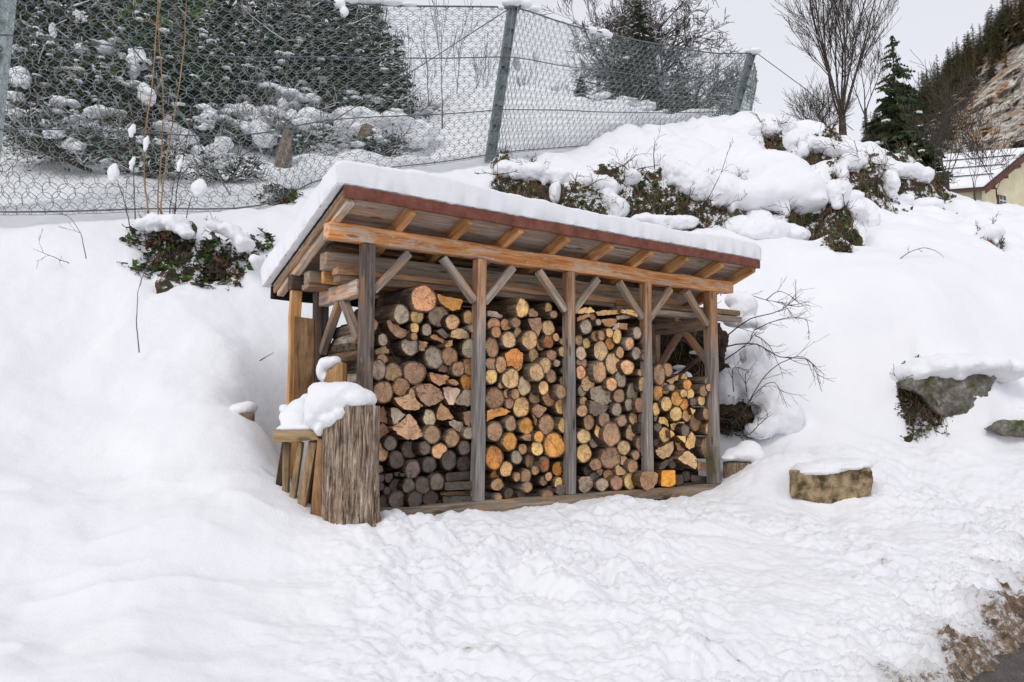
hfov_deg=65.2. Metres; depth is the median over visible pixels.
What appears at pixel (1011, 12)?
conifer
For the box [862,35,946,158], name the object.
spruce tree
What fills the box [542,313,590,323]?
split firewood
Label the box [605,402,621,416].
firewood log
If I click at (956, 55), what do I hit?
conifer
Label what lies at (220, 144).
snow cushion
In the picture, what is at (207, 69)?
young spruce
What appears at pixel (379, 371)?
firewood log
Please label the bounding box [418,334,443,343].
split firewood
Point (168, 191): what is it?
sapling
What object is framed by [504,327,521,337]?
firewood log
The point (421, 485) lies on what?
firewood log
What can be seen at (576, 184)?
shrub
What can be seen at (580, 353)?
firewood log
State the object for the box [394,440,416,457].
firewood log
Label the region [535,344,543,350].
firewood log
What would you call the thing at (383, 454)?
firewood log
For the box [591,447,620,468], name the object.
firewood log
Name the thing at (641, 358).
firewood log
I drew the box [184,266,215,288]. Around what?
leafy clump
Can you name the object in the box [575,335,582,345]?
firewood log
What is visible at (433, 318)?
firewood log
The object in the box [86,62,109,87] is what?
snow cushion
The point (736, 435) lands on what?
bare twig
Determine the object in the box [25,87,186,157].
snowy shrub
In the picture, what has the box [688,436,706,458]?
firewood log
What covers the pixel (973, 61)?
conifer
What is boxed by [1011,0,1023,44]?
conifer
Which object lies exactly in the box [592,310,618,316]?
split firewood
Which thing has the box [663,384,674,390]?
firewood log
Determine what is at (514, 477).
firewood log
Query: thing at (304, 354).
upright board
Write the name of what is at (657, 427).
firewood log
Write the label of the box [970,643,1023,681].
road
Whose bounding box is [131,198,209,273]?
leafy clump
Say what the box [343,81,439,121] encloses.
snowy shrub
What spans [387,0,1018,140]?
sky
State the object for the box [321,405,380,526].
tall stump
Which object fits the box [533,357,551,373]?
firewood log
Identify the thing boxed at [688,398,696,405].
firewood log
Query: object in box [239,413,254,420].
tree stump
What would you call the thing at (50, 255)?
bare twig
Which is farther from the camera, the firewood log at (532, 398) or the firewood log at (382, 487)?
the firewood log at (532, 398)
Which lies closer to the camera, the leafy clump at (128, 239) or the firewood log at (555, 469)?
the firewood log at (555, 469)
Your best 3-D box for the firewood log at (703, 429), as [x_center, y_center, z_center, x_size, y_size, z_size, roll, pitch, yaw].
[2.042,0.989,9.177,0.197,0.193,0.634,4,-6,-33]
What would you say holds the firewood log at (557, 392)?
on the firewood log at (556, 408)
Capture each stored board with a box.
[302,284,387,297]
[326,244,472,267]
[332,267,653,302]
[333,274,694,312]
[610,306,741,321]
[614,300,739,315]
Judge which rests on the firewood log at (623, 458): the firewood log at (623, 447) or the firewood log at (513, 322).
the firewood log at (623, 447)
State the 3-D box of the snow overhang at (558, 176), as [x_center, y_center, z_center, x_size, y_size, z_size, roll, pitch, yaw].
[0.851,-2.610,13.863,2.350,1.121,0.905,0,-5,0]
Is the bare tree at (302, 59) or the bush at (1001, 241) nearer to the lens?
the bush at (1001, 241)
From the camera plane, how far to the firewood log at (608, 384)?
8.05 m
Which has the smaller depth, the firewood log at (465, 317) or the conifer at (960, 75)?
the firewood log at (465, 317)
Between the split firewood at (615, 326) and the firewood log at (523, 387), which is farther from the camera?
the split firewood at (615, 326)
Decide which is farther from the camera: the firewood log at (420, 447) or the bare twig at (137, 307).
the bare twig at (137, 307)
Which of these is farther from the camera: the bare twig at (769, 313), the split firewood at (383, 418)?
the bare twig at (769, 313)
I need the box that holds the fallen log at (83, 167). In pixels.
[4,124,91,172]
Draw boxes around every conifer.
[860,117,869,140]
[915,89,927,118]
[915,90,927,122]
[916,74,935,111]
[918,70,926,101]
[922,82,934,119]
[928,69,940,111]
[932,64,941,103]
[932,87,952,131]
[933,67,952,103]
[933,114,944,144]
[941,98,955,139]
[942,47,954,79]
[945,47,959,80]
[945,57,958,90]
[946,65,954,91]
[947,43,959,78]
[952,56,977,97]
[953,64,963,90]
[954,50,965,74]
[959,34,969,57]
[961,43,968,66]
[963,31,973,63]
[965,49,977,74]
[966,24,975,50]
[966,61,977,87]
[967,36,986,71]
[971,34,978,59]
[971,48,982,85]
[976,35,987,66]
[978,27,989,55]
[979,12,997,52]
[981,48,999,81]
[983,5,995,37]
[985,35,998,64]
[990,18,1003,49]
[991,12,1003,40]
[992,18,1006,50]
[993,0,1015,33]
[993,39,1008,58]
[998,0,1018,21]
[1000,38,1010,68]
[1001,0,1015,30]
[1005,0,1019,30]
[1007,9,1022,35]
[1008,0,1022,25]
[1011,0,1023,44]
[1016,0,1021,21]
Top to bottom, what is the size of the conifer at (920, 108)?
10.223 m
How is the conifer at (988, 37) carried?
on the hillside
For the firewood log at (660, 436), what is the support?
on the firewood log at (656, 442)
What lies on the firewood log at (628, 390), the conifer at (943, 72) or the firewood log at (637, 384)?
the firewood log at (637, 384)
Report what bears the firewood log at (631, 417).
on the firewood log at (626, 433)
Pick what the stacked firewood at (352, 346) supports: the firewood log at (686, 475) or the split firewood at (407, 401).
the split firewood at (407, 401)
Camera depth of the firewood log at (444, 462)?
6.92 m
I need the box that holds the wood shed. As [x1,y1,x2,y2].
[270,185,759,515]
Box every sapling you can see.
[109,146,135,229]
[111,69,136,236]
[129,0,163,212]
[140,3,170,213]
[155,0,186,213]
[158,173,181,231]
[171,77,208,242]
[184,155,219,243]
[399,21,415,116]
[417,8,436,115]
[429,0,457,127]
[453,0,480,93]
[471,36,491,87]
[476,35,501,88]
[521,67,540,84]
[869,45,981,175]
[898,66,979,188]
[904,62,1004,191]
[932,100,1023,200]
[952,122,1021,203]
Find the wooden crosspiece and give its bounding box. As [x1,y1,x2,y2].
[273,430,320,442]
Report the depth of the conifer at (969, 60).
215.19 m
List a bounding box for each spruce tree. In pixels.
[11,0,114,73]
[36,0,157,56]
[106,0,232,129]
[169,0,274,75]
[216,0,327,80]
[262,0,370,71]
[325,5,378,84]
[341,3,414,103]
[380,30,417,103]
[571,74,592,101]
[609,2,679,113]
[665,50,699,113]
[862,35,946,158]
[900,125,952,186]
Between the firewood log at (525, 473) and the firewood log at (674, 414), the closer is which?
the firewood log at (525, 473)
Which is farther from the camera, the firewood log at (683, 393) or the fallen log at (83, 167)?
the fallen log at (83, 167)
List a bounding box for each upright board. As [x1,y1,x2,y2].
[276,442,287,485]
[282,443,290,492]
[289,441,303,498]
[294,316,314,399]
[297,441,316,506]
[308,466,314,503]
[310,438,322,516]
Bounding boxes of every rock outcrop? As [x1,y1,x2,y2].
[896,374,996,416]
[984,419,1023,436]
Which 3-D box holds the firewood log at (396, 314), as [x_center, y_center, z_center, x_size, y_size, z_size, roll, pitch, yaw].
[-1.154,-0.216,7.012,0.173,0.210,0.718,4,-7,-39]
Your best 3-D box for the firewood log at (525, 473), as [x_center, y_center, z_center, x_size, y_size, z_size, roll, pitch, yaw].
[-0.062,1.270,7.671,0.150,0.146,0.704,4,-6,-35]
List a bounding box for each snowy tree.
[565,0,734,103]
[635,36,760,115]
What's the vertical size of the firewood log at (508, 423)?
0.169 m
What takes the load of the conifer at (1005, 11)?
on the hillside
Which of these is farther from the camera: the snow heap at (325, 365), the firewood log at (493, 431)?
the firewood log at (493, 431)
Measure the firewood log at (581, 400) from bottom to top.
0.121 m
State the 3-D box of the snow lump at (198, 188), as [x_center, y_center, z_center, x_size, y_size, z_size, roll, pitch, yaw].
[-3.574,-1.748,9.145,0.183,0.220,0.108,0,-5,0]
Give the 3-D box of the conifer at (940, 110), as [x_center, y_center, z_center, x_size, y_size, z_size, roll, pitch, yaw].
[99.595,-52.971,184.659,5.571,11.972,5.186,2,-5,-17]
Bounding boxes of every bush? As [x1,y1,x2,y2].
[633,301,730,433]
[890,364,953,441]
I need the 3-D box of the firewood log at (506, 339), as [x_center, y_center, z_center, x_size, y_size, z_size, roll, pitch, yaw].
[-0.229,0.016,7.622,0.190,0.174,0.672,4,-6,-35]
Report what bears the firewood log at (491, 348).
on the firewood log at (490, 362)
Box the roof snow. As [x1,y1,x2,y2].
[260,160,761,286]
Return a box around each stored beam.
[304,271,468,301]
[320,251,676,304]
[321,271,465,297]
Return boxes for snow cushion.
[9,66,31,89]
[21,108,44,120]
[52,120,96,142]
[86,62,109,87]
[92,119,128,146]
[126,47,148,79]
[137,82,155,105]
[166,125,199,148]
[192,136,233,159]
[223,103,281,126]
[249,119,276,147]
[273,107,326,136]
[277,98,295,114]
[331,106,415,142]
[391,119,439,148]
[617,102,627,107]
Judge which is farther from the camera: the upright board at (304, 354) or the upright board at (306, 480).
the upright board at (304, 354)
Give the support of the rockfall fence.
on the snow ground
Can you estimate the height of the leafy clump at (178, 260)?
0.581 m
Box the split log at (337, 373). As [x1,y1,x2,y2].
[324,362,346,382]
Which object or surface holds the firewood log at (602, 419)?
on the stacked firewood at (352, 346)
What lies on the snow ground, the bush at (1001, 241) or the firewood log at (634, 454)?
the bush at (1001, 241)
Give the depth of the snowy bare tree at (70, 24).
15.27 m
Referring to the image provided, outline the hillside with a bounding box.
[909,21,1023,153]
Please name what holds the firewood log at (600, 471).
on the firewood log at (600, 484)
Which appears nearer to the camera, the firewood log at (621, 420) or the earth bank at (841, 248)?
the firewood log at (621, 420)
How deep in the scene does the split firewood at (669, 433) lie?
8.53 m
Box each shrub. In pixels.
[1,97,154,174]
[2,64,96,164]
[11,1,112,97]
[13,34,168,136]
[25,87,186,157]
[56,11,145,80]
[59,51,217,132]
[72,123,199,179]
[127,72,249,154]
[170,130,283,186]
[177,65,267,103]
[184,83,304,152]
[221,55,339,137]
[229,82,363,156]
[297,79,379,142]
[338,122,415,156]
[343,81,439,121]
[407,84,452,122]
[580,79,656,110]
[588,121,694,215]
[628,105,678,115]
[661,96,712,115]
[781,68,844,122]
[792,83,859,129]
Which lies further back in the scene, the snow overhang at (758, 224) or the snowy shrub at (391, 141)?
the snowy shrub at (391, 141)
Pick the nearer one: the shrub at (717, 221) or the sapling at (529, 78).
the shrub at (717, 221)
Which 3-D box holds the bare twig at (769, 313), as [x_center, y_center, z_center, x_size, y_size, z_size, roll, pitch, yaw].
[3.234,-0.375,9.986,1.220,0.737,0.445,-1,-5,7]
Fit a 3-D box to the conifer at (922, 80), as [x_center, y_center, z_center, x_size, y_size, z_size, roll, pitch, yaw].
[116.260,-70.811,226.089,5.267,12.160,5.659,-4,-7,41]
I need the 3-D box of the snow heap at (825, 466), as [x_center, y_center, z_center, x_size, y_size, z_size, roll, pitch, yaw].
[3.254,1.288,8.146,0.839,0.203,0.473,0,-5,0]
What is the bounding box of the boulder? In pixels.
[789,468,872,503]
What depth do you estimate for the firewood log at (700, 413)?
8.88 m
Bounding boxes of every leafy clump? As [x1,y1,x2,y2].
[117,257,160,278]
[118,224,145,249]
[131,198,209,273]
[152,239,204,279]
[184,213,250,290]
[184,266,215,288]
[238,232,261,269]
[250,228,274,255]
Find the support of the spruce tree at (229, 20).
on the snow ground
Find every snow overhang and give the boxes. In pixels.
[133,212,195,239]
[205,219,264,267]
[494,160,629,216]
[607,152,729,207]
[631,199,880,239]
[672,320,696,376]
[695,145,827,217]
[719,344,804,439]
[723,291,766,329]
[748,118,855,158]
[826,152,1005,244]
[889,353,1023,382]
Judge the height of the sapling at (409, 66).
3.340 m
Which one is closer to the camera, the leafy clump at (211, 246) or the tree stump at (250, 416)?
the tree stump at (250, 416)
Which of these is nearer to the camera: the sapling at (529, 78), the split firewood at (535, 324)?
the split firewood at (535, 324)
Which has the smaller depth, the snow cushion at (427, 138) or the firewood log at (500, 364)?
the firewood log at (500, 364)
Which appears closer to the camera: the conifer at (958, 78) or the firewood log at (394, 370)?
the firewood log at (394, 370)
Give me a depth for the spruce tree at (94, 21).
20.99 m
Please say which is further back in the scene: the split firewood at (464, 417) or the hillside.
the hillside
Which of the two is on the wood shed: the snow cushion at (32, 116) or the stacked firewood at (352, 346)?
the stacked firewood at (352, 346)
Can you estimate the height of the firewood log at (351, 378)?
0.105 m
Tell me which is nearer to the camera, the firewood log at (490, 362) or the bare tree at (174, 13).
the firewood log at (490, 362)
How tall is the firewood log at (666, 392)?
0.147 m
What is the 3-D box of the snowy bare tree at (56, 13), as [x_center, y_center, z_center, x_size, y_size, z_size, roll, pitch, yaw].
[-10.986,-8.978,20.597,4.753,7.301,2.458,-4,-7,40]
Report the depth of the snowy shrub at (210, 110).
14.54 m
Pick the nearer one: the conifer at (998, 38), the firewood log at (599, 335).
the firewood log at (599, 335)
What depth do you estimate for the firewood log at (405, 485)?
6.65 m
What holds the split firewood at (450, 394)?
on the stacked firewood at (352, 346)
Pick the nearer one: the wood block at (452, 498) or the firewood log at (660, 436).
the wood block at (452, 498)
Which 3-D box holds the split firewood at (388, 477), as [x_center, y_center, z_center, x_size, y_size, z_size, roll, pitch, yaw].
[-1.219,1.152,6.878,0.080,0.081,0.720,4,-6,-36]
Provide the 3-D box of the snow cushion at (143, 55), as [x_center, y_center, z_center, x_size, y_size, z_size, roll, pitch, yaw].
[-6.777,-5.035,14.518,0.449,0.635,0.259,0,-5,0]
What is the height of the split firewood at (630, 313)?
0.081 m
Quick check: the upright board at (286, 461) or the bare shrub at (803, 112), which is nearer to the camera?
the upright board at (286, 461)
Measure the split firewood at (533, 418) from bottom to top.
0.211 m
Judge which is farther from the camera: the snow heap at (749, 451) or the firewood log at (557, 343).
the snow heap at (749, 451)
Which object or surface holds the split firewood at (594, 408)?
on the firewood log at (587, 422)
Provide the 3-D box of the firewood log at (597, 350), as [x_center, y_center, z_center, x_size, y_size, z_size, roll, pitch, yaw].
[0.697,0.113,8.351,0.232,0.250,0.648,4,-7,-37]
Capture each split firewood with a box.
[374,346,388,354]
[378,320,409,339]
[379,423,389,439]
[380,406,386,423]
[381,472,392,482]
[384,388,422,410]
[384,407,404,424]
[386,414,423,439]
[386,471,399,476]
[411,383,443,406]
[417,341,427,351]
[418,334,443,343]
[422,372,448,385]
[427,403,453,420]
[429,365,447,373]
[431,329,448,338]
[431,340,452,347]
[436,294,462,311]
[437,386,459,405]
[438,419,462,431]
[439,379,458,386]
[445,328,468,339]
[450,389,470,406]
[451,411,470,426]
[485,407,510,421]
[486,311,501,318]
[497,348,522,370]
[515,434,530,440]
[519,308,537,319]
[519,318,541,335]
[525,413,536,425]
[529,404,546,417]
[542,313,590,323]
[551,484,565,494]
[557,307,594,316]
[576,475,592,492]
[584,385,611,404]
[584,400,607,415]
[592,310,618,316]
[592,318,616,328]
[596,309,637,317]
[608,323,618,330]
[610,464,625,474]
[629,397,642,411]
[631,470,657,490]
[640,457,672,469]
[653,441,673,458]
[655,417,668,426]
[664,375,678,383]
[665,430,673,437]
[667,421,683,430]
[669,436,685,442]
[670,450,696,468]
[673,441,684,450]
[675,431,695,449]
[686,408,695,414]
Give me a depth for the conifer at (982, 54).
213.79 m
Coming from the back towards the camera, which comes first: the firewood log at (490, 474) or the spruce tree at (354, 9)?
the spruce tree at (354, 9)
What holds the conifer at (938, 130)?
on the hillside
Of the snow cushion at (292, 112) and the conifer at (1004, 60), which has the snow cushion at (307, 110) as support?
the snow cushion at (292, 112)
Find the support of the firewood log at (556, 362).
on the firewood log at (550, 377)
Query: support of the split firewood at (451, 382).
on the split firewood at (450, 394)
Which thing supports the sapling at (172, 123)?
on the snow ground
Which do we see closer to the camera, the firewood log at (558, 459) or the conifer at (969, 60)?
the firewood log at (558, 459)
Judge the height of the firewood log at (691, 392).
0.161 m
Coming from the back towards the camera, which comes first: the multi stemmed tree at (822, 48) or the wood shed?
the multi stemmed tree at (822, 48)
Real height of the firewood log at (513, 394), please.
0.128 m
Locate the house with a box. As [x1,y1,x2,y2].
[940,147,1023,206]
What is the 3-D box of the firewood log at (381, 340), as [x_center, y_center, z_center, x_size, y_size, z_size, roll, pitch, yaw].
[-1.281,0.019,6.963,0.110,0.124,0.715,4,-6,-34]
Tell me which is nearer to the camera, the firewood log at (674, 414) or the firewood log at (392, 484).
the firewood log at (392, 484)
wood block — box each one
[435,490,469,495]
[437,471,469,480]
[439,495,471,502]
[442,480,471,489]
[596,315,629,319]
[619,323,626,330]
[638,468,675,486]
[684,460,706,471]
[688,475,706,481]
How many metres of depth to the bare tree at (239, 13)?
18.73 m
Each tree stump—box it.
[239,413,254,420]
[723,461,750,478]
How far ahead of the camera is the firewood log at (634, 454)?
8.23 m
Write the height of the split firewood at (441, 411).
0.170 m
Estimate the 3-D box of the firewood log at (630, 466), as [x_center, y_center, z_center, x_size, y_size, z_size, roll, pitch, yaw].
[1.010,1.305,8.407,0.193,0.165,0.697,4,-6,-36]
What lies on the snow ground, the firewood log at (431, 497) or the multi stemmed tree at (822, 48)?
the multi stemmed tree at (822, 48)
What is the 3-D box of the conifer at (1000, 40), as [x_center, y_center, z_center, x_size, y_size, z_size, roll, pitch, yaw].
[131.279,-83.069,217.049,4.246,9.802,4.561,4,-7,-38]
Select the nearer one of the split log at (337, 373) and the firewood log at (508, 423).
the split log at (337, 373)
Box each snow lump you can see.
[48,22,56,37]
[107,163,119,182]
[128,124,135,136]
[129,157,135,169]
[143,135,148,151]
[176,158,182,171]
[191,179,206,197]
[229,401,257,413]
[333,0,416,16]
[497,0,540,12]
[513,56,519,70]
[586,26,612,38]
[738,47,761,56]
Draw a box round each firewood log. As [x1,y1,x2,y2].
[319,374,355,382]
[326,350,356,362]
[331,334,374,344]
[332,319,378,338]
[345,354,387,364]
[347,359,385,380]
[354,304,409,324]
[373,381,393,403]
[374,333,387,347]
[377,284,436,312]
[379,435,396,450]
[379,442,388,461]
[379,450,404,468]
[379,465,383,472]
[379,473,384,481]
[379,482,384,490]
[379,486,390,494]
[379,493,388,506]
[381,362,402,381]
[382,478,399,490]
[387,490,404,506]
[390,338,418,357]
[390,377,410,396]
[392,458,420,478]
[393,476,414,492]
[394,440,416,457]
[395,332,417,340]
[399,311,423,325]
[399,361,425,385]
[400,322,418,332]
[403,490,422,506]
[406,409,435,424]
[407,456,436,472]
[408,440,430,454]
[413,476,430,494]
[415,345,443,369]
[415,424,440,443]
[417,323,431,337]
[418,472,444,490]
[420,306,448,328]
[421,442,447,458]
[422,490,438,504]
[434,314,459,330]
[435,450,456,470]
[438,428,459,447]
[439,346,457,366]
[441,361,464,377]
[448,440,470,454]
[449,310,471,326]
[450,374,470,389]
[451,338,472,358]
[452,455,470,471]
[457,427,472,438]
[458,324,472,333]
[458,358,470,376]
[469,421,502,441]
[484,492,501,499]
[485,337,498,357]
[485,358,495,369]
[485,387,504,409]
[485,444,503,470]
[485,470,499,478]
[485,477,503,490]
[486,297,528,318]
[486,317,500,329]
[486,326,500,338]
[486,368,497,384]
[486,432,516,451]
[487,382,503,388]
[489,415,516,431]
[489,487,513,498]
[494,356,506,373]
[496,331,515,349]
[496,367,519,388]
[496,460,512,476]
[499,318,511,330]
[500,389,507,397]
[501,397,513,408]
[502,472,521,481]
[503,450,522,463]
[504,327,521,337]
[506,317,520,328]
[507,389,519,399]
[507,396,529,417]
[509,482,532,492]
[510,330,537,351]
[512,467,530,482]
[513,375,531,395]
[513,417,532,434]
[513,489,525,497]
[514,443,526,454]
[517,441,543,455]
[517,453,534,467]
[518,362,544,381]
[522,348,538,362]
[524,391,540,403]
[526,465,539,474]
[528,311,557,320]
[529,302,551,312]
[529,430,543,442]
[530,380,548,395]
[530,475,547,485]
[530,487,553,496]
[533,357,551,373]
[533,414,554,434]
[533,456,549,471]
[533,484,551,489]
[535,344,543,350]
[537,472,552,480]
[538,335,553,348]
[538,350,556,360]
[538,393,554,406]
[539,320,554,335]
[540,431,564,457]
[542,369,556,383]
[545,346,563,357]
[545,399,562,414]
[546,460,562,475]
[547,476,562,487]
[548,384,566,399]
[551,333,559,341]
[551,359,560,367]
[551,366,562,375]
[551,376,562,383]
[551,457,562,468]
[552,417,564,432]
[553,338,562,345]
[554,319,591,336]
[554,327,561,333]
[556,357,562,366]
[559,428,590,443]
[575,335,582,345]
[575,346,586,360]
[575,359,586,367]
[575,365,585,379]
[576,375,594,391]
[576,384,585,396]
[576,396,586,403]
[576,404,587,416]
[576,414,594,430]
[576,443,591,462]
[576,464,591,475]
[577,458,601,470]
[580,338,590,348]
[581,471,599,481]
[582,331,597,341]
[585,313,595,320]
[585,341,607,360]
[585,360,606,382]
[587,438,597,447]
[589,424,599,438]
[591,319,601,326]
[591,330,604,340]
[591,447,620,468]
[591,477,608,491]
[592,328,613,337]
[593,412,609,426]
[593,421,620,447]
[593,469,603,475]
[595,377,617,391]
[600,469,612,477]
[603,338,614,349]
[603,352,619,374]
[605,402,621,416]
[606,371,626,387]
[606,475,622,490]
[608,346,623,358]
[610,389,624,402]
[610,415,627,426]
[611,328,621,343]
[614,440,630,455]
[615,337,633,350]
[616,318,639,326]
[616,360,634,375]
[618,473,634,489]
[619,382,638,397]
[619,424,635,440]
[619,455,627,465]
[619,459,637,472]
[620,398,631,411]
[621,326,641,339]
[621,347,640,360]
[621,412,636,424]
[625,369,640,376]
[626,376,643,391]
[626,450,639,460]
[628,434,640,454]
[631,352,643,361]
[631,422,640,433]
[634,340,643,349]
[634,363,665,385]
[635,413,640,422]
[637,402,659,415]
[639,386,663,401]
[653,422,661,431]
[653,426,669,442]
[653,438,659,445]
[656,396,671,411]
[658,406,682,421]
[661,362,672,377]
[662,382,669,393]
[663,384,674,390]
[663,391,682,405]
[664,461,675,468]
[669,379,691,389]
[670,423,689,436]
[672,373,687,378]
[673,389,687,397]
[674,473,684,485]
[675,470,690,481]
[678,410,691,421]
[679,398,688,410]
[684,414,701,431]
[685,388,694,398]
[688,376,706,383]
[688,396,705,406]
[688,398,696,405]
[688,407,708,419]
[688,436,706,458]
[691,384,707,396]
[692,420,708,435]
[704,383,710,391]
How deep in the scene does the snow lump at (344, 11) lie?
13.65 m
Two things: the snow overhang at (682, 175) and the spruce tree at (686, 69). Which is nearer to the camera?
the snow overhang at (682, 175)
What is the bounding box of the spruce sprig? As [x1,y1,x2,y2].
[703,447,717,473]
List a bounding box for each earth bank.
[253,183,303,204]
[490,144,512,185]
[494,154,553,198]
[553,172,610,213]
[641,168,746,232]
[673,322,729,376]
[719,395,760,437]
[720,417,737,437]
[728,169,819,213]
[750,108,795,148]
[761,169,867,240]
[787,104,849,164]
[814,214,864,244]
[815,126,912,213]
[820,233,857,252]
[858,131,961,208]
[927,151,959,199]
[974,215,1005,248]
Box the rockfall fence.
[0,0,852,215]
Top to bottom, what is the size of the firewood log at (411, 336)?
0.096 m
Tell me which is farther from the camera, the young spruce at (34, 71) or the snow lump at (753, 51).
the snow lump at (753, 51)
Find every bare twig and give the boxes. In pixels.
[35,229,68,266]
[42,210,86,258]
[136,265,149,352]
[705,138,733,203]
[718,343,830,391]
[720,284,819,341]
[720,428,760,440]
[722,314,766,360]
[724,352,751,391]
[733,355,756,391]
[735,382,809,421]
[740,337,824,417]
[748,405,772,434]
[752,290,802,321]
[754,308,812,337]
[755,335,794,376]
[766,278,808,311]
[900,247,939,258]
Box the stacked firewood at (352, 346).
[328,319,697,496]
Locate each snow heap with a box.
[276,393,311,430]
[303,381,376,435]
[316,356,340,381]
[720,440,765,462]
[790,457,872,474]
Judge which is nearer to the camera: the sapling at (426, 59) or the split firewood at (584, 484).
the split firewood at (584, 484)
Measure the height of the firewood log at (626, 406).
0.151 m
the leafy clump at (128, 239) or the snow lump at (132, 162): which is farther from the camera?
the leafy clump at (128, 239)
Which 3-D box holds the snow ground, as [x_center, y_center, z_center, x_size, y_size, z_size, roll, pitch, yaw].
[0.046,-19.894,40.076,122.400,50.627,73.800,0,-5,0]
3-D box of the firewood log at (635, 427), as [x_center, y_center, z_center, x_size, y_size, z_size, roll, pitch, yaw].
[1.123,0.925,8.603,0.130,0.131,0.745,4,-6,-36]
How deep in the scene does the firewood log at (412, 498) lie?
6.64 m
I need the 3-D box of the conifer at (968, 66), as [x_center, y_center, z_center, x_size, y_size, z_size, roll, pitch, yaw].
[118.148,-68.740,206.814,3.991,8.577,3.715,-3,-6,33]
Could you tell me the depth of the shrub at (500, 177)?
14.03 m
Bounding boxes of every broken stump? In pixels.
[274,124,292,167]
[356,123,373,148]
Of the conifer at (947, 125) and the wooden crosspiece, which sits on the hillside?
the conifer at (947, 125)
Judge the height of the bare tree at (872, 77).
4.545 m
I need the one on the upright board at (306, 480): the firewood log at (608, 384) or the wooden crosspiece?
the wooden crosspiece
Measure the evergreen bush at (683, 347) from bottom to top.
1.978 m
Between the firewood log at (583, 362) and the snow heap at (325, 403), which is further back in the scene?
the firewood log at (583, 362)
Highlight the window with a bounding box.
[997,195,1005,203]
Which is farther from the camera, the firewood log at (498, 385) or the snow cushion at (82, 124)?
the snow cushion at (82, 124)
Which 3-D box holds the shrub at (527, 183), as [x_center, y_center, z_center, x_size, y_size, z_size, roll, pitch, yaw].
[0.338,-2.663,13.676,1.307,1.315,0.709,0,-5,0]
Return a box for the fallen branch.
[679,356,699,372]
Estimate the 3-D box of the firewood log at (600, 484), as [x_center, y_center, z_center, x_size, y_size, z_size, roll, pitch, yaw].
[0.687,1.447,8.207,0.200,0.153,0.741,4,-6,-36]
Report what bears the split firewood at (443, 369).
on the stacked firewood at (352, 346)
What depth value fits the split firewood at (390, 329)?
6.79 m
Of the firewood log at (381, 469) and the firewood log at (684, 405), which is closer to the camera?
the firewood log at (381, 469)
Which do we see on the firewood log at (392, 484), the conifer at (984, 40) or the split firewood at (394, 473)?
the split firewood at (394, 473)
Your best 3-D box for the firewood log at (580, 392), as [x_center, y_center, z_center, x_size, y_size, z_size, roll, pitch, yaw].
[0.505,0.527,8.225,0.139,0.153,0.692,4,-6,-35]
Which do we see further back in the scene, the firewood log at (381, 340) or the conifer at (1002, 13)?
the conifer at (1002, 13)
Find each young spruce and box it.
[5,7,69,119]
[49,35,131,151]
[90,0,191,127]
[161,10,248,140]
[217,23,281,133]
[241,1,309,107]
[278,12,353,113]
[301,6,386,110]
[375,62,419,142]
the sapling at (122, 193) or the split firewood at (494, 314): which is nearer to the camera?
the split firewood at (494, 314)
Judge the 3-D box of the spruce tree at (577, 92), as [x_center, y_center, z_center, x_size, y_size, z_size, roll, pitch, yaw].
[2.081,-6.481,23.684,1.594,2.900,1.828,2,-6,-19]
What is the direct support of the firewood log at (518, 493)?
on the wood shed
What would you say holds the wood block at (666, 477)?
on the wood shed
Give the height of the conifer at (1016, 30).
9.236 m
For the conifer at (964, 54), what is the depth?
221.05 m
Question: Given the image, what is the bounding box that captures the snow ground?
[0,0,1023,681]
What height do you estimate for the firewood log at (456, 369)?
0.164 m
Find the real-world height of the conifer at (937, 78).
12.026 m
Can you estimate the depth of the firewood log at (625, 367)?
8.19 m
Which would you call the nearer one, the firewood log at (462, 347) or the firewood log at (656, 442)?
the firewood log at (462, 347)
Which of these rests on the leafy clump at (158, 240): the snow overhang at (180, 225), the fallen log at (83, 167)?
the snow overhang at (180, 225)
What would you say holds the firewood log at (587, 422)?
on the stacked firewood at (352, 346)
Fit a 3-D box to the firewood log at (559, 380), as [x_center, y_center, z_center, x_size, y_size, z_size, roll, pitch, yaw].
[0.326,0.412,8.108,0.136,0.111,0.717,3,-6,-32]
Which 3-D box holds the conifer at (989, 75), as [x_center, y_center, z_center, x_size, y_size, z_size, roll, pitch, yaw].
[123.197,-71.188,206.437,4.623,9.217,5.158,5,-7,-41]
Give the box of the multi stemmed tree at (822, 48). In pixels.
[771,0,901,134]
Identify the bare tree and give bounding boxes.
[49,0,77,65]
[66,0,123,108]
[88,0,105,37]
[110,0,117,60]
[124,0,196,81]
[170,0,182,99]
[191,0,272,132]
[215,0,260,52]
[236,0,287,86]
[236,0,328,58]
[244,0,315,143]
[272,0,312,31]
[282,1,375,137]
[285,1,385,103]
[297,0,368,61]
[356,2,412,90]
[538,0,654,97]
[833,17,895,141]
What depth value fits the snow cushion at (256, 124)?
14.75 m
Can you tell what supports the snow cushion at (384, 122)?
on the snow ground
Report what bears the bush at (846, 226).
on the snow ground
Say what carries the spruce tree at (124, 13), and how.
on the snow ground
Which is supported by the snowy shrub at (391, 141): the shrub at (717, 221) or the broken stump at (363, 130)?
the broken stump at (363, 130)
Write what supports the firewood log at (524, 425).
on the split firewood at (521, 437)
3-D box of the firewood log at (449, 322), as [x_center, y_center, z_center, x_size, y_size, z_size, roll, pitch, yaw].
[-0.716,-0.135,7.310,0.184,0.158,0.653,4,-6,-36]
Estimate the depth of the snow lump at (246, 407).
6.96 m
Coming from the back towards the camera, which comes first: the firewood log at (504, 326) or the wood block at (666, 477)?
the wood block at (666, 477)
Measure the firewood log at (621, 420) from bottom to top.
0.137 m

